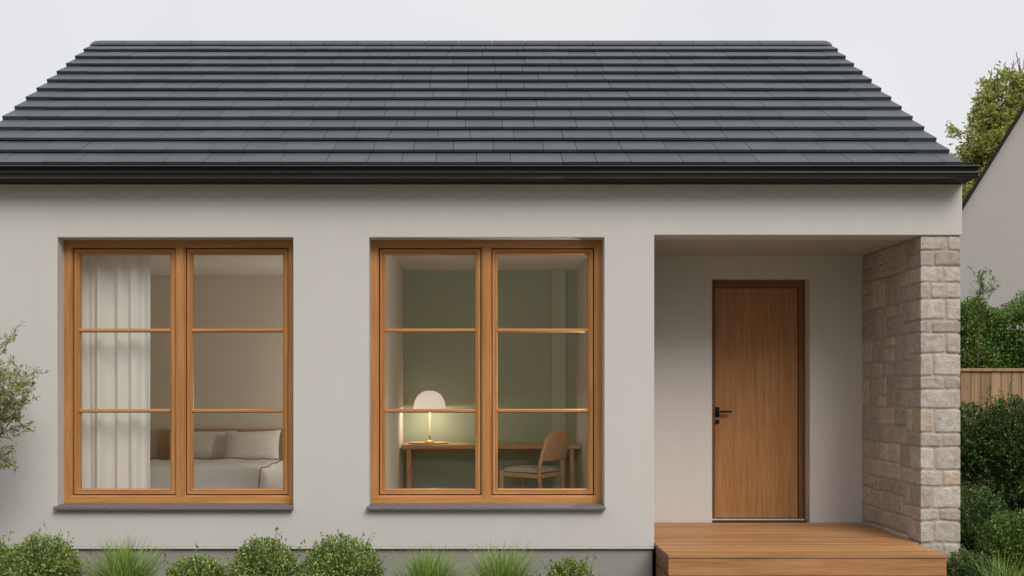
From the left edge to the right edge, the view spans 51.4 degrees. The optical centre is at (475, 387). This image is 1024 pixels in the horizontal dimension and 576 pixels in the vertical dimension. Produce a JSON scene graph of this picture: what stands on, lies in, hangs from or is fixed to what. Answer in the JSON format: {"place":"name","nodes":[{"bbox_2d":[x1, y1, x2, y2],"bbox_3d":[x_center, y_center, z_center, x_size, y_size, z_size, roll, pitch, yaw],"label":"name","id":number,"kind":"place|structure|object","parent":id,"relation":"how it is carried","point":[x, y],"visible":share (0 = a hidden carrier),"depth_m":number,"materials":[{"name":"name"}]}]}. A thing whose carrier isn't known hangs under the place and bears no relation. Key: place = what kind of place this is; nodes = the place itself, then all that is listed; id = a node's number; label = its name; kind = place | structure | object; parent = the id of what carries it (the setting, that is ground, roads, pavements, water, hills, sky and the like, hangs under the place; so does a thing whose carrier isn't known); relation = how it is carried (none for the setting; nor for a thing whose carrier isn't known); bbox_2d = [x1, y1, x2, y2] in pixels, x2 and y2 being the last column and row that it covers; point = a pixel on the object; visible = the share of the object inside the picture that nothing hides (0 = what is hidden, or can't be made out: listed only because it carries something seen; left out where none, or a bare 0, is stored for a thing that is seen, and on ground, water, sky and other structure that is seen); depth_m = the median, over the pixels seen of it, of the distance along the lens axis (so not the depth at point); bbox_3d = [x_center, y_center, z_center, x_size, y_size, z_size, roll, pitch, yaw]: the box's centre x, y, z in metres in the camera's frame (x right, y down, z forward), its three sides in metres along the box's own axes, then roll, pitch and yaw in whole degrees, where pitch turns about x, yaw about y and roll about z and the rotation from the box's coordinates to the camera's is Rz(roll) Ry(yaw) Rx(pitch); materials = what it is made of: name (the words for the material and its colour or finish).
{"place":"outdoors","nodes":[
{"label":"outdoors","id":0,"kind":"place"},
{"bbox_2d":[0,0,1023,156],"label":"sky","id":1,"kind":"structure","parent":0,"point":[926,55],"materials":[{"name":"white"}]},
{"bbox_2d":[712,522,751,522],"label":"ground","id":2,"kind":"structure","parent":0,"point":[731,522],"depth_m":12.98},
{"bbox_2d":[0,41,980,575],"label":"house","id":3,"kind":"structure","parent":2,"relation":"on","point":[690,281],"depth_m":8.16,"materials":[{"name":"paint"}]},
{"bbox_2d":[82,255,149,487],"bbox_3d":[-2.863,0.048,8.348,0.620,2.445,0.093,0,0,0],"label":"curtain","id":4,"kind":"object","parent":3,"relation":"hanging from","point":[115,374],"visible":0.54,"depth_m":8.35,"materials":[{"name":"fabric"}]},
{"bbox_2d":[53,240,293,509],"bbox_3d":[-2.266,-0.100,8.084,1.792,2.050,0.272,0,0,0],"label":"window","id":5,"kind":"structure","parent":3,"relation":"in","point":[181,494],"depth_m":8.14,"materials":[{"name":"brown wood"}]},
{"bbox_2d":[150,429,282,487],"bbox_3d":[-2.700,0.863,10.609,1.560,0.835,1.682,0,0,0],"label":"bed","id":6,"kind":"object","parent":3,"relation":"on","point":[228,472],"visible":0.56,"depth_m":9.93,"materials":[{"name":"beige fabric"}]},
{"bbox_2d":[194,430,236,458],"bbox_3d":[-2.860,0.630,11.270,0.620,0.338,0.221,0,0,0],"label":"pillow","id":7,"kind":"object","parent":6,"relation":"on","point":[209,445],"visible":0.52,"depth_m":11.19,"materials":[{"name":"fabric"}]},
{"bbox_2d":[224,430,280,458],"bbox_3d":[-2.345,0.630,11.130,0.615,0.369,0.240,0,0,0],"label":"pillow","id":8,"kind":"object","parent":6,"relation":"on","point":[255,445],"visible":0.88,"depth_m":11.06,"materials":[{"name":"fabric"}]},
{"bbox_2d":[367,240,605,509],"bbox_3d":[0.076,-0.100,8.084,1.788,2.050,0.272,0,0,0],"label":"window","id":9,"kind":"structure","parent":3,"relation":"in","point":[486,494],"depth_m":8.14,"materials":[{"name":"brown wood"}]},
{"bbox_2d":[401,442,580,487],"bbox_3d":[0.155,0.936,11.170,1.840,0.688,0.540,0,0,0],"label":"desk","id":10,"kind":"object","parent":3,"relation":"on","point":[503,447],"visible":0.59,"depth_m":10.99,"materials":[{"name":"brown wood"}]},
{"bbox_2d":[408,441,448,444],"bbox_3d":[-0.500,0.583,11.160,0.428,0.016,0.428,0,0,0],"label":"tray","id":11,"kind":"object","parent":10,"relation":"on","point":[424,443],"visible":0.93,"depth_m":11.08,"materials":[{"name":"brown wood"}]},
{"bbox_2d":[414,388,445,442],"bbox_3d":[-0.486,0.292,11.150,0.336,0.575,0.336,0,0,0],"label":"table lamp","id":12,"kind":"object","parent":11,"relation":"on","point":[429,399],"visible":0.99,"depth_m":11.04,"materials":[{"name":"white metal"}]},
{"bbox_2d":[500,431,571,487],"bbox_3d":[0.597,0.850,10.364,0.618,0.864,0.472,0,0,35],"label":"chair","id":13,"kind":"object","parent":3,"relation":"on","point":[555,446],"visible":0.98,"depth_m":10.20,"materials":[{"name":"brown wood"}]},
{"bbox_2d":[715,288,797,517],"bbox_3d":[2.470,0.138,9.371,0.732,2.023,0.107,0,0,0],"label":"door","id":14,"kind":"structure","parent":3,"relation":"in","point":[756,329],"depth_m":9.38,"materials":[{"name":"brown wood"}]},
{"bbox_2d":[652,523,946,575],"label":"porch deck","id":15,"kind":"structure","parent":2,"relation":"on","point":[770,549],"depth_m":7.64,"materials":[{"name":"brown wood"}]},
{"bbox_2d":[945,52,1023,202],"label":"background tree","id":16,"kind":"object","parent":2,"relation":"on","point":[991,120],"visible":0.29,"depth_m":24.77,"materials":[{"name":"green plant"}]},
{"bbox_2d":[959,105,1023,329],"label":"neighbour house","id":17,"kind":"structure","parent":2,"relation":"on","point":[992,237],"depth_m":15.80,"materials":[{"name":"beige paint"}]},
{"label":"planting bed","id":18,"kind":"structure","parent":2,"relation":"on","visible":0},
{"bbox_2d":[0,531,16,575],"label":"round shrub","id":19,"kind":"object","parent":18,"relation":"on","point":[4,554],"visible":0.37,"depth_m":7.41,"materials":[{"name":"green plant"}]},
{"bbox_2d":[0,320,48,471],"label":"olive tree","id":20,"kind":"object","parent":18,"relation":"on","point":[10,402],"visible":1,"depth_m":7.35,"materials":[{"name":"green plant"}]},
{"bbox_2d":[0,522,91,575],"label":"round shrub","id":21,"kind":"object","parent":18,"relation":"on","point":[48,560],"visible":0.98,"depth_m":7.33,"materials":[{"name":"green plant"}]},
{"bbox_2d":[58,532,178,575],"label":"grass tuft","id":22,"kind":"object","parent":18,"relation":"on","point":[116,565],"visible":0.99,"depth_m":7.40,"materials":[{"name":"green plant"}]},
{"bbox_2d":[163,543,229,575],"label":"round shrub","id":23,"kind":"object","parent":18,"relation":"on","point":[183,566],"visible":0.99,"depth_m":7.38,"materials":[{"name":"green plant"}]},
{"bbox_2d":[219,527,304,575],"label":"round shrub","id":24,"kind":"object","parent":18,"relation":"on","point":[268,559],"visible":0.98,"depth_m":7.39,"materials":[{"name":"green plant"}]},
{"bbox_2d":[295,529,386,575],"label":"round shrub","id":25,"kind":"object","parent":18,"relation":"on","point":[343,563],"visible":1,"depth_m":7.32,"materials":[{"name":"green plant"}]},
{"bbox_2d":[377,542,484,575],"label":"grass tuft","id":26,"kind":"object","parent":18,"relation":"on","point":[427,570],"visible":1,"depth_m":7.39,"materials":[{"name":"green plant"}]},
{"bbox_2d":[443,539,563,575],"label":"grass tuft","id":27,"kind":"object","parent":18,"relation":"on","point":[497,568],"visible":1,"depth_m":7.41,"materials":[{"name":"green plant"}]},
{"bbox_2d":[536,551,600,575],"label":"round shrub","id":28,"kind":"object","parent":18,"relation":"on","point":[571,568],"visible":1,"depth_m":7.38,"materials":[{"name":"green plant"}]},
{"bbox_2d":[946,544,1002,575],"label":"garden shrub","id":29,"kind":"object","parent":18,"relation":"on","point":[965,557],"visible":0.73,"depth_m":7.90,"materials":[{"name":"green plant"}]},
{"bbox_2d":[960,395,995,485],"bbox_3d":[4.872,0.500,10.608,0.786,0.965,0.861,0,0,0],"label":"garden shrub","id":30,"kind":"object","parent":18,"relation":"on","point":[970,466],"visible":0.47,"depth_m":10.42,"materials":[{"name":"green plant"}]},
{"bbox_2d":[963,265,999,367],"bbox_3d":[6.183,0.076,13.003,0.480,3.148,0.264,0,0,0],"label":"sapling","id":31,"kind":"object","parent":18,"relation":"on","point":[980,288],"visible":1,"depth_m":12.99,"materials":[{"name":"green plant"}]},
{"bbox_2d":[959,481,1012,558],"bbox_3d":[4.393,1.229,9.382,0.707,0.806,0.707,0,0,0],"label":"garden shrub","id":32,"kind":"object","parent":18,"relation":"on","point":[970,520],"visible":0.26,"depth_m":9.24,"materials":[{"name":"green plant"}]},
{"bbox_2d":[955,549,1023,575],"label":"grass tuft","id":33,"kind":"object","parent":18,"relation":"on","point":[1003,568],"visible":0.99,"depth_m":7.75,"materials":[{"name":"green plant"}]},
{"bbox_2d":[959,290,1023,371],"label":"hedge","id":34,"kind":"object","parent":18,"relation":"on","point":[1001,348],"visible":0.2,"depth_m":13.47,"materials":[{"name":"green plant"}]},
{"bbox_2d":[959,368,1023,497],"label":"fence","id":35,"kind":"object","parent":18,"relation":"on","point":[975,383],"visible":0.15,"depth_m":12.60,"materials":[{"name":"brown wood"}]},
{"bbox_2d":[960,437,1023,520],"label":"garden shrub","id":36,"kind":"object","parent":18,"relation":"on","point":[1010,503],"visible":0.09,"depth_m":10.90,"materials":[{"name":"green plant"}]},
{"bbox_2d":[967,373,1023,505],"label":"garden shrub","id":37,"kind":"object","parent":18,"relation":"on","point":[1005,464],"visible":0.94,"depth_m":10.27,"materials":[{"name":"green plant"}]},
{"bbox_2d":[972,508,1023,575],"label":"garden shrub","id":38,"kind":"object","parent":18,"relation":"on","point":[1007,536],"visible":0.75,"depth_m":8.71,"materials":[{"name":"green plant"}]},
{"bbox_2d":[1017,483,1023,504],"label":"garden shrub","id":39,"kind":"object","parent":18,"relation":"on","point":[1021,499],"visible":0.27,"depth_m":10.75,"materials":[{"name":"green plant"}]}
]}

